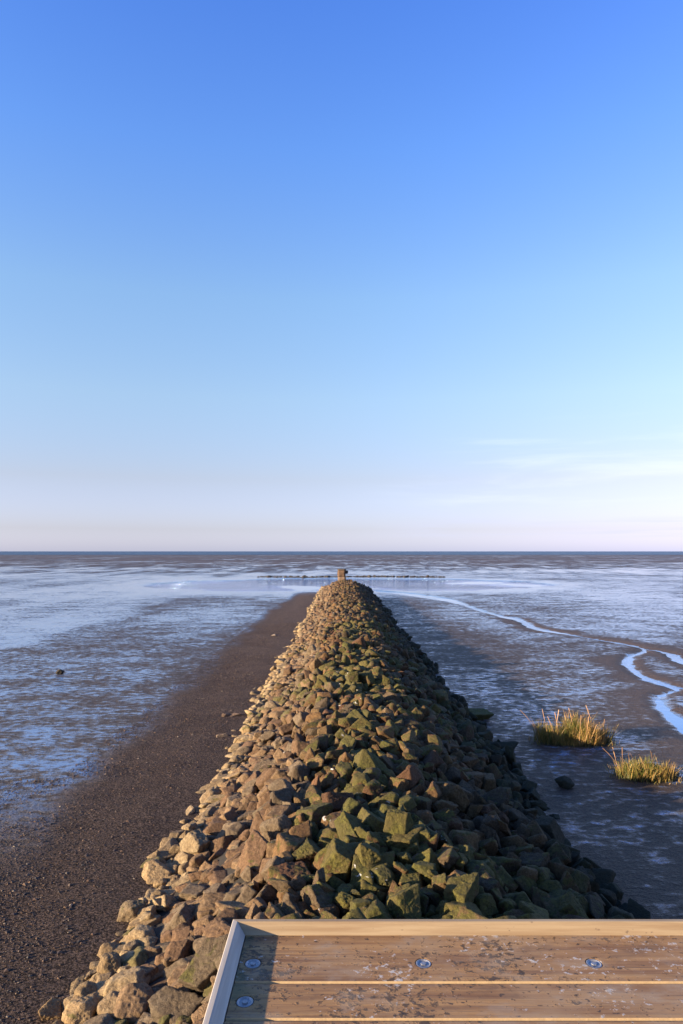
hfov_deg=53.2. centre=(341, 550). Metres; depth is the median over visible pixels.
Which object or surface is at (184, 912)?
boulder
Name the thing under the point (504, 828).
boulder
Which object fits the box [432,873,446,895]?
boulder
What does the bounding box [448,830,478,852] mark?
boulder
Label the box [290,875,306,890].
boulder
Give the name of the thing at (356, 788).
boulder
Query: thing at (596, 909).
boulder
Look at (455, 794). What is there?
boulder
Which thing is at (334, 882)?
boulder
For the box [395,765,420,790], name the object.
boulder
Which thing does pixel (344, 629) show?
rubble
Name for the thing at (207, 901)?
boulder
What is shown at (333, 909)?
boulder
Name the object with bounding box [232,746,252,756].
boulder
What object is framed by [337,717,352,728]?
boulder
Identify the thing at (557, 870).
boulder
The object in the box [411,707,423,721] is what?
boulder
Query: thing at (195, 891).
boulder
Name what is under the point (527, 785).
boulder
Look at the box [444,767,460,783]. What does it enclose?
boulder
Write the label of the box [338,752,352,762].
boulder
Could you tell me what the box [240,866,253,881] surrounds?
boulder
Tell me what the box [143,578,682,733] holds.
creek water
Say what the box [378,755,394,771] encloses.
boulder
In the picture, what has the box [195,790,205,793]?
boulder
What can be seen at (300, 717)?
boulder
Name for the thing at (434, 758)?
boulder
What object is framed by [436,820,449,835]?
boulder
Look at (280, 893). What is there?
boulder
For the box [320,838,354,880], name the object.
boulder
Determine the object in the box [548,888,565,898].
boulder
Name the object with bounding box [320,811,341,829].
boulder
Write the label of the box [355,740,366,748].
boulder
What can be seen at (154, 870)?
boulder
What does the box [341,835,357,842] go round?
boulder
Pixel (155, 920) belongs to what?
boulder
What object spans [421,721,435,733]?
boulder
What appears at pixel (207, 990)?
boulder
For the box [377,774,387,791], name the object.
boulder
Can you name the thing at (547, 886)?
boulder
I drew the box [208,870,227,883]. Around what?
boulder
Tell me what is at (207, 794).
boulder
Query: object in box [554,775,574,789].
rock
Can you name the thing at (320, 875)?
boulder
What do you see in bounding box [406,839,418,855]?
boulder
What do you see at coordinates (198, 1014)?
boulder
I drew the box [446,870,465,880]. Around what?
boulder
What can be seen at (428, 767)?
boulder
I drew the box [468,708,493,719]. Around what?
rock
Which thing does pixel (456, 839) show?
boulder
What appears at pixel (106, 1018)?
boulder
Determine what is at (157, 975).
boulder
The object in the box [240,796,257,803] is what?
boulder
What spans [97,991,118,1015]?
boulder
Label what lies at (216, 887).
boulder
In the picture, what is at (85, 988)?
boulder
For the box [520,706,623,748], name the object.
grass tussock
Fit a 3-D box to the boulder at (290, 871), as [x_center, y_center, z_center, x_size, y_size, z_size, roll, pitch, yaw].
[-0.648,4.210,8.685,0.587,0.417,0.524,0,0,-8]
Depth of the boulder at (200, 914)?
8.63 m
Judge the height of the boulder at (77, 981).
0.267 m
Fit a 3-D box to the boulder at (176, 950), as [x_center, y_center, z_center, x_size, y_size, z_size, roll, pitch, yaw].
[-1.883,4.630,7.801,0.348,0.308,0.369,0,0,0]
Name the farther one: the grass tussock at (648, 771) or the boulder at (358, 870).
the grass tussock at (648, 771)
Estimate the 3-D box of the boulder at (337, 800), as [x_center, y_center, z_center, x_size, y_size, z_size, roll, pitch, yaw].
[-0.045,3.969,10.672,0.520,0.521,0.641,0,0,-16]
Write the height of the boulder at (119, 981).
0.383 m
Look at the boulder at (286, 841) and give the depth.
9.22 m
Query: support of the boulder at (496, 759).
on the rubble
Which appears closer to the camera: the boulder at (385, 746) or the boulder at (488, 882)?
the boulder at (488, 882)
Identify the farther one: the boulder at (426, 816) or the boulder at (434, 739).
the boulder at (434, 739)
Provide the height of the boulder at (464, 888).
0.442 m
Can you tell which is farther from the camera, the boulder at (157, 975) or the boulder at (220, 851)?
the boulder at (220, 851)
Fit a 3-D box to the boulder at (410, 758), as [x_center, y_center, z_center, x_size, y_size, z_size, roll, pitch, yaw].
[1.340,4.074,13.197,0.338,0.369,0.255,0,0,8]
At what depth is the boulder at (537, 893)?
8.65 m
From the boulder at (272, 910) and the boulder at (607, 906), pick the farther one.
the boulder at (607, 906)
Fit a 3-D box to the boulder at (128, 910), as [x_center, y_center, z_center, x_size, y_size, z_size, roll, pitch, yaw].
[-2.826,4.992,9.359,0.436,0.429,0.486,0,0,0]
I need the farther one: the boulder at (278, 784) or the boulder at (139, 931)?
the boulder at (278, 784)
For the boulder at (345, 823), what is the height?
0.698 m
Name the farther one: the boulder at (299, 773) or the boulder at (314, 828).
the boulder at (299, 773)
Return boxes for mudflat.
[0,555,682,1023]
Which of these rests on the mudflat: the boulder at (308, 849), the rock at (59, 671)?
the rock at (59, 671)
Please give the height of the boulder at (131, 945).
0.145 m
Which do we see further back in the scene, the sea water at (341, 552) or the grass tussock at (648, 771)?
the sea water at (341, 552)
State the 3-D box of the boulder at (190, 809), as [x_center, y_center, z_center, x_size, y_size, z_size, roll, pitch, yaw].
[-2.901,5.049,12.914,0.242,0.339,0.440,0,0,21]
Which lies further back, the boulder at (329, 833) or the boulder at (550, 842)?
the boulder at (550, 842)
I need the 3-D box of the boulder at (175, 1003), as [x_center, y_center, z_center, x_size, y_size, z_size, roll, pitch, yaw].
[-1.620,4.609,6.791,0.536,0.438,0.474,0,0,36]
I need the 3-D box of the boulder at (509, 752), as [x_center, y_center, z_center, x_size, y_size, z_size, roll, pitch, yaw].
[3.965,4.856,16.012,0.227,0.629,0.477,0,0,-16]
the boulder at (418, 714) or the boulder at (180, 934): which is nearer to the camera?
the boulder at (180, 934)
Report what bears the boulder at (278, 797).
on the rubble
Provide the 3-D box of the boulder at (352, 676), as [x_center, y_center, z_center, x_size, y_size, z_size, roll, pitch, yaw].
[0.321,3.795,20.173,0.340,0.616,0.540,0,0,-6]
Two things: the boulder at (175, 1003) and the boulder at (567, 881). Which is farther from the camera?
the boulder at (567, 881)
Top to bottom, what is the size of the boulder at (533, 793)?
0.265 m
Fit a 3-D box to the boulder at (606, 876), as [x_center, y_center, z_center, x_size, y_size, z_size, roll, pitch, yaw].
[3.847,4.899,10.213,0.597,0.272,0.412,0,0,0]
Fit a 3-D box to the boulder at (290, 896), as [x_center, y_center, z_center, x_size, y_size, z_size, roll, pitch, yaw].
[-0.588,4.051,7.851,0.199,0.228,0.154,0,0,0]
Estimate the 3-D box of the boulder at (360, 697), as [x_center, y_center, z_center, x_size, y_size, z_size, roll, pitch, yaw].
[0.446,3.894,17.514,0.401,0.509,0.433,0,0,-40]
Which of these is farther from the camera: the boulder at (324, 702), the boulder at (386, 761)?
the boulder at (324, 702)
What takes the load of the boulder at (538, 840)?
on the rubble
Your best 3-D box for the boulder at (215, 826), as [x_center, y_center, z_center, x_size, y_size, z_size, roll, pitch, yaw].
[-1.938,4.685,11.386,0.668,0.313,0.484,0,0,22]
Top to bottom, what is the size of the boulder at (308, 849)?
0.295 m
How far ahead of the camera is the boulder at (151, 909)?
9.17 m
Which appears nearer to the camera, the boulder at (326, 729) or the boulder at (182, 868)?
the boulder at (182, 868)
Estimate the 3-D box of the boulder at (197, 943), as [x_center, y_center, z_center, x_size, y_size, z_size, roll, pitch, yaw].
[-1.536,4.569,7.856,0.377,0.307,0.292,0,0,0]
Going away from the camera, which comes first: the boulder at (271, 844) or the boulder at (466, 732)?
the boulder at (271, 844)
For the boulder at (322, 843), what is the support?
on the rubble
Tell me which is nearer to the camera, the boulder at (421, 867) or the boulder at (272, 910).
the boulder at (272, 910)
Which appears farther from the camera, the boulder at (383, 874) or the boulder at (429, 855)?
the boulder at (429, 855)
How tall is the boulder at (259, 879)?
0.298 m
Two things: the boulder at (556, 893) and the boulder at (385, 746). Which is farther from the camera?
the boulder at (385, 746)
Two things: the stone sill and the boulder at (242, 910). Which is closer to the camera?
the boulder at (242, 910)
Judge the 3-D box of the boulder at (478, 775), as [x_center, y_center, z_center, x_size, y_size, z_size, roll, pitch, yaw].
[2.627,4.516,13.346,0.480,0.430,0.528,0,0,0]
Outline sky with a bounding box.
[0,0,682,550]
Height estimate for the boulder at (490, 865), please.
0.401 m
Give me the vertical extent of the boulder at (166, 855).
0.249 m
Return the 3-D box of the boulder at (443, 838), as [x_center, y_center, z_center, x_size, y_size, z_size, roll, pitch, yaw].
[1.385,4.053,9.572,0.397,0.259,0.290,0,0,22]
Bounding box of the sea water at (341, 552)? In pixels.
[0,551,682,554]
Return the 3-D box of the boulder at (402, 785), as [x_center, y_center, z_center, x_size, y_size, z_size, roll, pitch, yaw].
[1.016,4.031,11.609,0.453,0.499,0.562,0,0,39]
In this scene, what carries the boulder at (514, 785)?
on the rubble
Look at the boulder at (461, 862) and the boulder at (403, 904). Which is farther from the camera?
the boulder at (461, 862)
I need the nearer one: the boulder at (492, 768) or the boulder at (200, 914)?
the boulder at (200, 914)
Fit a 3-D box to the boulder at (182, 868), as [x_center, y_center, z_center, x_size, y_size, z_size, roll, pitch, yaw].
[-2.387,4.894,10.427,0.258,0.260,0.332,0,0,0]
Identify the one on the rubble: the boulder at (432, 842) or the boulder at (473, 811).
the boulder at (473, 811)
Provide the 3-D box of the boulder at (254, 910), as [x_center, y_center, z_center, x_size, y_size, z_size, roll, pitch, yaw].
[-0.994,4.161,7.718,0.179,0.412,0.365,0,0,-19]
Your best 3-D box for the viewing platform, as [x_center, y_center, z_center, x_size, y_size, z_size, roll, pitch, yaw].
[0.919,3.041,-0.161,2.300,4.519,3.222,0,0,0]
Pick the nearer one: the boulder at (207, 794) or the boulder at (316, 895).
the boulder at (316, 895)
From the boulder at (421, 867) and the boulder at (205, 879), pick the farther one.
the boulder at (205, 879)
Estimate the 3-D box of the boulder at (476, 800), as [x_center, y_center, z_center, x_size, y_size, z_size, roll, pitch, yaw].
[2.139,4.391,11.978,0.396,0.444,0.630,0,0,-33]
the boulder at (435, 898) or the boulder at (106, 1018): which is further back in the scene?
the boulder at (435, 898)
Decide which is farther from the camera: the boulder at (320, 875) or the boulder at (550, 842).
the boulder at (550, 842)
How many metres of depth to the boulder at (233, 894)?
8.33 m
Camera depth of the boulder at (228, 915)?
7.71 m
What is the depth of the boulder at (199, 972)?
6.90 m
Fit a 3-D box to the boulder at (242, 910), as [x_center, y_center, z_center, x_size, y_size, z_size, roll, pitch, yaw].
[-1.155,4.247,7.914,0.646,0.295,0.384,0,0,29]
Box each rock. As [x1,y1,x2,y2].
[38,997,61,1020]
[56,669,64,673]
[216,733,227,736]
[230,713,243,716]
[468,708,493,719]
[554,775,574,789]
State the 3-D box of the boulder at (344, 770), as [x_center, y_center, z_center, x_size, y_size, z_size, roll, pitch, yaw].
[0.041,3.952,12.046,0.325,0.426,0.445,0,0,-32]
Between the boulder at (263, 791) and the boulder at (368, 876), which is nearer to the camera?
the boulder at (368, 876)
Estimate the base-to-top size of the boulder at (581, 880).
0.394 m
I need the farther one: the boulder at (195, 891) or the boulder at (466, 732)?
the boulder at (466, 732)
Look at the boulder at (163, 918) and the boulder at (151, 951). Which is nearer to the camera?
the boulder at (151, 951)
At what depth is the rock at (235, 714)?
20.51 m
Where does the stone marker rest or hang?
on the rubble
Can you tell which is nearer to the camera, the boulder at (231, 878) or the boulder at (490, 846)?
the boulder at (231, 878)
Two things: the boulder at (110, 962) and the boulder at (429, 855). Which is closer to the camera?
the boulder at (110, 962)
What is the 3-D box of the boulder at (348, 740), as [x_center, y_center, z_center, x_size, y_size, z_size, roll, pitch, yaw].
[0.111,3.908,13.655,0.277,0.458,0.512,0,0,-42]
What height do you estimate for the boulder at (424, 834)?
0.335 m
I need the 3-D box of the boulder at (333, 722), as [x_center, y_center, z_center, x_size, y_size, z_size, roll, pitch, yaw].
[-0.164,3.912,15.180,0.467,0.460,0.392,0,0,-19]
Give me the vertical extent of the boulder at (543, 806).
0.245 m
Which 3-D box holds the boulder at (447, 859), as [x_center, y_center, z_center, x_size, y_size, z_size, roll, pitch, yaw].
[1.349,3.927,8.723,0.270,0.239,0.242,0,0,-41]
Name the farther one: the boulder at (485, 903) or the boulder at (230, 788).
the boulder at (230, 788)
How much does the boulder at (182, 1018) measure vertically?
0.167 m
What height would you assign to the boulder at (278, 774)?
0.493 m
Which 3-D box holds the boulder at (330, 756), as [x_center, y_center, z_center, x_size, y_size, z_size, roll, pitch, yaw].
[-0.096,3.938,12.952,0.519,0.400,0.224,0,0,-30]
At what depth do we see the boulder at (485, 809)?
11.39 m
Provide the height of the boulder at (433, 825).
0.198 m
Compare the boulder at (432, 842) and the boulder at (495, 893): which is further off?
the boulder at (432, 842)
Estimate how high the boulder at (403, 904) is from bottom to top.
0.426 m
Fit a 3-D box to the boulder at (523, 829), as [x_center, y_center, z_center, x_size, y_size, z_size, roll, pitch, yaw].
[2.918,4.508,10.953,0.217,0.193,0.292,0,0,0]
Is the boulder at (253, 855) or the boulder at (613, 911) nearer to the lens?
the boulder at (613, 911)
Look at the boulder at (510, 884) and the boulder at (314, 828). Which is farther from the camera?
the boulder at (314, 828)
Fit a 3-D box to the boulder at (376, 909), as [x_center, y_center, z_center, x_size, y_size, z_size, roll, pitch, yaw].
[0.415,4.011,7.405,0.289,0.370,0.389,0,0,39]
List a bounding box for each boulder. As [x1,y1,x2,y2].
[61,991,98,1023]
[61,994,73,1012]
[70,975,85,994]
[73,981,96,996]
[83,1013,115,1023]
[96,952,120,974]
[96,979,108,1001]
[97,942,120,957]
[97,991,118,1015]
[103,966,150,996]
[113,982,154,1023]
[115,931,124,935]
[117,899,146,921]
[119,949,133,961]
[121,945,148,966]
[123,940,138,950]
[126,936,156,945]
[128,916,160,928]
[128,924,155,938]
[137,905,157,915]
[140,856,166,867]
[140,963,157,976]
[141,859,171,883]
[144,946,160,956]
[148,986,204,1023]
[149,894,175,910]
[149,965,163,982]
[150,850,177,859]
[150,980,166,987]
[153,878,167,887]
[158,838,179,850]
[159,903,195,934]
[160,913,169,922]
[160,930,171,942]
[162,954,194,977]
[163,939,193,964]
[166,965,186,985]
[168,829,184,840]
[168,874,189,888]
[169,979,192,991]
[171,926,191,941]
[173,851,193,864]
[175,1015,192,1023]
[176,883,207,899]
[177,862,188,874]
[177,934,228,994]
[179,828,209,853]
[186,805,194,815]
[188,871,203,881]
[189,854,207,866]
[191,1000,208,1022]
[192,915,213,929]
[192,936,206,954]
[193,892,225,920]
[193,925,204,938]
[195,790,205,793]
[196,909,213,919]
[198,866,223,883]
[199,787,221,802]
[202,806,215,816]
[202,917,230,937]
[202,982,211,997]
[203,883,226,893]
[205,816,230,835]
[206,794,224,803]
[207,835,234,853]
[207,847,225,861]
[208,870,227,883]
[214,907,238,924]
[215,901,249,918]
[217,886,242,914]
[219,809,238,820]
[219,820,252,833]
[221,853,240,868]
[221,873,237,885]
[222,785,237,794]
[225,822,245,838]
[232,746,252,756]
[236,772,252,786]
[236,884,257,903]
[237,829,267,877]
[239,829,249,840]
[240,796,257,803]
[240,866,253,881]
[242,786,256,796]
[244,897,267,911]
[245,778,258,789]
[245,901,260,918]
[250,811,263,832]
[252,872,266,886]
[255,767,278,789]
[256,730,275,742]
[256,884,277,905]
[257,785,268,800]
[259,814,292,841]
[261,856,285,881]
[264,900,306,918]
[265,805,293,819]
[265,902,285,918]
[266,839,275,857]
[267,861,310,885]
[267,878,295,890]
[268,778,294,791]
[270,787,291,804]
[271,769,290,778]
[272,830,305,861]
[277,888,298,902]
[279,722,294,735]
[280,851,293,862]
[282,891,298,902]
[289,820,311,838]
[290,812,305,823]
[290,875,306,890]
[291,739,309,758]
[291,765,309,783]
[292,711,308,724]
[292,837,320,862]
[295,802,332,829]
[295,860,313,873]
[300,884,339,912]
[301,719,321,732]
[303,785,322,805]
[303,821,318,840]
[304,693,316,707]
[306,757,323,774]
[309,657,323,671]
[310,735,328,752]
[310,904,338,917]
[311,846,327,870]
[313,867,325,883]
[314,697,330,709]
[316,881,334,891]
[317,724,332,734]
[317,837,330,848]
[320,772,333,789]
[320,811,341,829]
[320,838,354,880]
[321,792,353,812]
[321,828,339,839]
[324,681,339,692]
[324,749,347,764]
[325,718,338,730]
[327,876,345,891]
[334,811,362,841]
[334,891,355,916]
[335,761,352,782]
[336,883,353,893]
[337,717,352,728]
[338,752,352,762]
[339,734,355,750]
[340,797,361,815]
[341,784,364,792]
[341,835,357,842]
[346,670,358,682]
[347,716,374,730]
[349,870,373,891]
[349,898,371,910]
[350,772,370,785]
[350,854,374,883]
[351,693,365,706]
[352,749,377,770]
[353,826,366,840]
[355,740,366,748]
[355,842,381,866]
[357,807,384,832]
[359,671,375,686]
[359,879,389,896]
[362,779,382,799]
[363,767,381,779]
[365,831,386,846]
[365,899,392,918]
[366,851,394,872]
[370,752,388,770]
[371,864,394,886]
[376,725,393,739]
[377,674,389,685]
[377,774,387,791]
[377,803,397,814]
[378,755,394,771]
[378,792,399,807]
[379,740,394,752]
[381,770,396,780]
[382,809,412,835]
[382,826,425,851]
[383,692,401,701]
[384,880,397,904]
[385,719,399,737]
[387,777,408,791]
[387,883,421,918]
[392,862,408,875]
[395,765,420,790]
[397,713,415,720]
[397,852,412,865]
[398,794,416,811]
[398,864,424,887]
[401,730,416,743]
[402,752,418,764]
[406,743,422,761]
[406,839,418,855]
[410,861,435,876]
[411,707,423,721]
[411,824,430,841]
[414,796,431,811]
[415,810,433,823]
[415,848,439,870]
[419,744,442,757]
[419,829,438,851]
[420,750,444,768]
[420,888,442,906]
[420,892,428,914]
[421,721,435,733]
[422,781,441,807]
[422,869,438,884]
[423,762,433,773]
[427,820,442,830]
[428,734,442,748]
[432,690,448,703]
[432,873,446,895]
[433,799,457,810]
[433,808,454,821]
[435,830,452,849]
[435,900,449,914]
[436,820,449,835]
[436,848,459,869]
[440,783,469,812]
[443,872,478,902]
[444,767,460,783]
[446,818,462,830]
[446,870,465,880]
[446,901,482,915]
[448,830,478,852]
[452,835,467,844]
[453,852,467,869]
[458,724,474,741]
[458,844,474,860]
[461,756,478,768]
[461,819,475,830]
[464,771,485,784]
[464,860,494,877]
[465,788,481,804]
[466,805,483,817]
[470,864,506,895]
[472,816,483,829]
[473,893,498,916]
[474,731,492,740]
[479,837,497,856]
[480,805,492,815]
[480,823,501,854]
[480,858,503,887]
[481,773,495,791]
[481,815,499,834]
[482,786,508,808]
[484,763,502,778]
[488,856,521,873]
[489,755,501,765]
[490,887,502,908]
[496,818,511,835]
[496,865,518,892]
[497,898,517,913]
[500,835,527,847]
[505,745,515,764]
[507,808,522,821]
[509,781,519,792]
[511,875,536,901]
[513,891,531,907]
[515,844,533,855]
[516,823,529,837]
[516,866,537,881]
[518,900,548,918]
[519,852,550,867]
[520,780,537,792]
[526,787,539,800]
[526,865,555,882]
[527,820,546,840]
[527,834,545,848]
[529,815,564,843]
[530,800,546,810]
[531,886,549,905]
[536,880,562,892]
[537,897,564,918]
[544,838,571,863]
[547,841,570,864]
[548,862,590,892]
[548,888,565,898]
[555,891,588,918]
[559,870,578,891]
[565,888,590,915]
[568,851,579,866]
[571,858,592,869]
[571,869,589,893]
[585,895,604,918]
[591,868,615,885]
[597,888,616,905]
[599,894,611,913]
[607,906,634,918]
[608,883,623,899]
[626,898,650,918]
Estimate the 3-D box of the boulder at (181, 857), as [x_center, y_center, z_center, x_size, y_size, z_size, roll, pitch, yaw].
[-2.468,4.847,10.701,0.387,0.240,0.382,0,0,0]
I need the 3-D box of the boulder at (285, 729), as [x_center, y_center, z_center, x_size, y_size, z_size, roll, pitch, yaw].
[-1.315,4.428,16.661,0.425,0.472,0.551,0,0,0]
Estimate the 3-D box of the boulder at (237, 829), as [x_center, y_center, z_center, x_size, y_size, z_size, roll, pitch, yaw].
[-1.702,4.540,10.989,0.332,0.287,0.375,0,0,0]
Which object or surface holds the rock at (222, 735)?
on the gravel
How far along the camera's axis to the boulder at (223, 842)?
10.70 m
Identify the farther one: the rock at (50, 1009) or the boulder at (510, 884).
the boulder at (510, 884)
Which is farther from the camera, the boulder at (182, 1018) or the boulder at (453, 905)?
the boulder at (453, 905)
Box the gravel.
[0,623,292,1023]
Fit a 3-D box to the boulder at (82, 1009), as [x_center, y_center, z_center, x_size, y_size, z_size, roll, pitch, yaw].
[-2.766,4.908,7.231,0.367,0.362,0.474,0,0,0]
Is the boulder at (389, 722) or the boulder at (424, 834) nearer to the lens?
the boulder at (424, 834)
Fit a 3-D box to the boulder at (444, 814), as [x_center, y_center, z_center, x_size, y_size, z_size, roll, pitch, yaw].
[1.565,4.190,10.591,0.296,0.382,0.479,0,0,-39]
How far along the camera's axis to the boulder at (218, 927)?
7.45 m
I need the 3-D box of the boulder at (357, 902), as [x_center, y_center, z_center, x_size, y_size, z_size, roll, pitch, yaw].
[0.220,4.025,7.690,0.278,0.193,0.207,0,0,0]
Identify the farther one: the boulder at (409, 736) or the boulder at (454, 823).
the boulder at (409, 736)
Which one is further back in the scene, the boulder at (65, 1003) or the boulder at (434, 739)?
the boulder at (434, 739)
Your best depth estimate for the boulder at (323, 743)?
13.93 m
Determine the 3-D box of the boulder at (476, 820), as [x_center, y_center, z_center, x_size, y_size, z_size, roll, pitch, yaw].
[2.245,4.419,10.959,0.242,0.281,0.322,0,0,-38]
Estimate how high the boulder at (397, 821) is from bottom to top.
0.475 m
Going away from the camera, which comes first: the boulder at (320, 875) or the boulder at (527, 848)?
the boulder at (320, 875)
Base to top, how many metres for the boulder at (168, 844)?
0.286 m
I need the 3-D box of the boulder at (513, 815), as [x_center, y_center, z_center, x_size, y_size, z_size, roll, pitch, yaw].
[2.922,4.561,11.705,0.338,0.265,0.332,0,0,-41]
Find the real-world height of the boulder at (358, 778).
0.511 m
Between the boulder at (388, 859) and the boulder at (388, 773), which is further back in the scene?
the boulder at (388, 773)
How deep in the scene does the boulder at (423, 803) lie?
10.72 m
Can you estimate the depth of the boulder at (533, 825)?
10.93 m
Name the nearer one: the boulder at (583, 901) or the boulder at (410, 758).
the boulder at (583, 901)
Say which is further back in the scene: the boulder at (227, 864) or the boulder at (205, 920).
the boulder at (227, 864)
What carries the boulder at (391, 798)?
on the rubble
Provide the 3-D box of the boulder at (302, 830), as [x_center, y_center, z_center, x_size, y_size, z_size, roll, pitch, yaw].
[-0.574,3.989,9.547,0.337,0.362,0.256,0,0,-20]
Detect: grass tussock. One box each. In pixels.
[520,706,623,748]
[604,746,682,784]
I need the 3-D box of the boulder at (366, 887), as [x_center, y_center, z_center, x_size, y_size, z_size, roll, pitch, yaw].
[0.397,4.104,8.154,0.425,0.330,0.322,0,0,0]
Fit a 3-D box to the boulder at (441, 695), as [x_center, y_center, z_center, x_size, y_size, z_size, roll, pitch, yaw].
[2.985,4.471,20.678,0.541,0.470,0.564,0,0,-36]
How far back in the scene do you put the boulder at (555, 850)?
10.26 m
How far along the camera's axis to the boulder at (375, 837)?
9.15 m
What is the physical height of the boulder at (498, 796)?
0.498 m
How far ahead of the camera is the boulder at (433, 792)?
11.19 m
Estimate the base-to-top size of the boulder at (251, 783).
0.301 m
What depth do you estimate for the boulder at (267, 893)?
8.21 m
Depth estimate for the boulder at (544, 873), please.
9.18 m
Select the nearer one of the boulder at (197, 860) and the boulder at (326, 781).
the boulder at (197, 860)
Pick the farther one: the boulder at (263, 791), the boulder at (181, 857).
the boulder at (263, 791)
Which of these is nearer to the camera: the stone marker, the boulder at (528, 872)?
the boulder at (528, 872)
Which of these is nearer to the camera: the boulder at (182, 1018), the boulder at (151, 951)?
the boulder at (182, 1018)
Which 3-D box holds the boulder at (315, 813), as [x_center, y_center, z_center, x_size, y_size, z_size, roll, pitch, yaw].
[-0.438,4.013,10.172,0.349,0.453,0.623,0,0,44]
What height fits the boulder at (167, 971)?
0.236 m
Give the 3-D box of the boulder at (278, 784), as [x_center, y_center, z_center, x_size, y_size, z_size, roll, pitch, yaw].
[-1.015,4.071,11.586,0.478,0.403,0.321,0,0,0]
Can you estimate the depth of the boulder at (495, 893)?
8.24 m
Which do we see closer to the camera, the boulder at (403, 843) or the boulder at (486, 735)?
the boulder at (403, 843)
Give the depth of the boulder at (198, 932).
8.27 m
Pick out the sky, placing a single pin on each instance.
(276, 275)
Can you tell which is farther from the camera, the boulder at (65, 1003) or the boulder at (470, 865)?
the boulder at (470, 865)
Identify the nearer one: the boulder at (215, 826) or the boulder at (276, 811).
the boulder at (276, 811)
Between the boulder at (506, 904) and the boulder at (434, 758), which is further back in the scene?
the boulder at (434, 758)
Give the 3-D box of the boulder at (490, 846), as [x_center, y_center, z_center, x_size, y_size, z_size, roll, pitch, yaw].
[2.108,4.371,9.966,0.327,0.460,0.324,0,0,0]
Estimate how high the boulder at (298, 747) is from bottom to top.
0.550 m
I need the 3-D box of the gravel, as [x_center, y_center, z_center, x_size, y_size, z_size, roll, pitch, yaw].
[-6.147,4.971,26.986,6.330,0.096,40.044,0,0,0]
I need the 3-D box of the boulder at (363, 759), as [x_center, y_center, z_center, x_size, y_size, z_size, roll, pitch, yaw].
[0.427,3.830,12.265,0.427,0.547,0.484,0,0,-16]
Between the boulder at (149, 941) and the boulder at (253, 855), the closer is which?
the boulder at (149, 941)
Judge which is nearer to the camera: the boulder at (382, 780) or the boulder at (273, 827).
the boulder at (273, 827)
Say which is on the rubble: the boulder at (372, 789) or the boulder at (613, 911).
the boulder at (372, 789)
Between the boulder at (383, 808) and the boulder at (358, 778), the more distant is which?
the boulder at (358, 778)
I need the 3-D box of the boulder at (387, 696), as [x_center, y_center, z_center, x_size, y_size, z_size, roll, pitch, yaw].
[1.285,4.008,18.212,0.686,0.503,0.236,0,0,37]
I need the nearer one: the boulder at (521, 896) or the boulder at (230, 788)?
the boulder at (521, 896)
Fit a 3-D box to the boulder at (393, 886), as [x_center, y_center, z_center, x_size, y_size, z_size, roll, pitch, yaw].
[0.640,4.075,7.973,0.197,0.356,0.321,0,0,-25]
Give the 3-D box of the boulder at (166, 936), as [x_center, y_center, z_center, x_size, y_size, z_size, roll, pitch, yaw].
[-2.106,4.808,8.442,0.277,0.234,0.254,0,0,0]
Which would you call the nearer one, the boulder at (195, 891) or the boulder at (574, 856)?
the boulder at (195, 891)
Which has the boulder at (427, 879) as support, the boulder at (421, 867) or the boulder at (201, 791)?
the boulder at (421, 867)
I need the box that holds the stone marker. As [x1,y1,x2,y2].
[337,569,347,580]
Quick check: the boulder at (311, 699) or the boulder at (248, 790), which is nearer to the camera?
the boulder at (248, 790)
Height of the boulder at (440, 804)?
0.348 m
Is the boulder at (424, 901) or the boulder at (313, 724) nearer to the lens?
the boulder at (424, 901)
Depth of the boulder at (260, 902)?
7.94 m
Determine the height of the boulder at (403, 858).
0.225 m
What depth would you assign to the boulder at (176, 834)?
11.62 m
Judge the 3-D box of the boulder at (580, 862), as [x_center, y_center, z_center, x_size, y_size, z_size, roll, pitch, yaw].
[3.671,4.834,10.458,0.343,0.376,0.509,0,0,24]
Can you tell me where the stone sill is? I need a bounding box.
[257,575,444,577]
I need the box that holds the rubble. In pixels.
[52,579,626,1023]
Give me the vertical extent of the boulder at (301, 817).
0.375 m
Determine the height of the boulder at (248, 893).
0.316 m
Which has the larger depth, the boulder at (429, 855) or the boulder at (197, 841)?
the boulder at (197, 841)
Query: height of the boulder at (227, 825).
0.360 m
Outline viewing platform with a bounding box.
[202,919,682,1023]
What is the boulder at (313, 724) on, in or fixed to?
on the rubble
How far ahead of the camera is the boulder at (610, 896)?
9.40 m

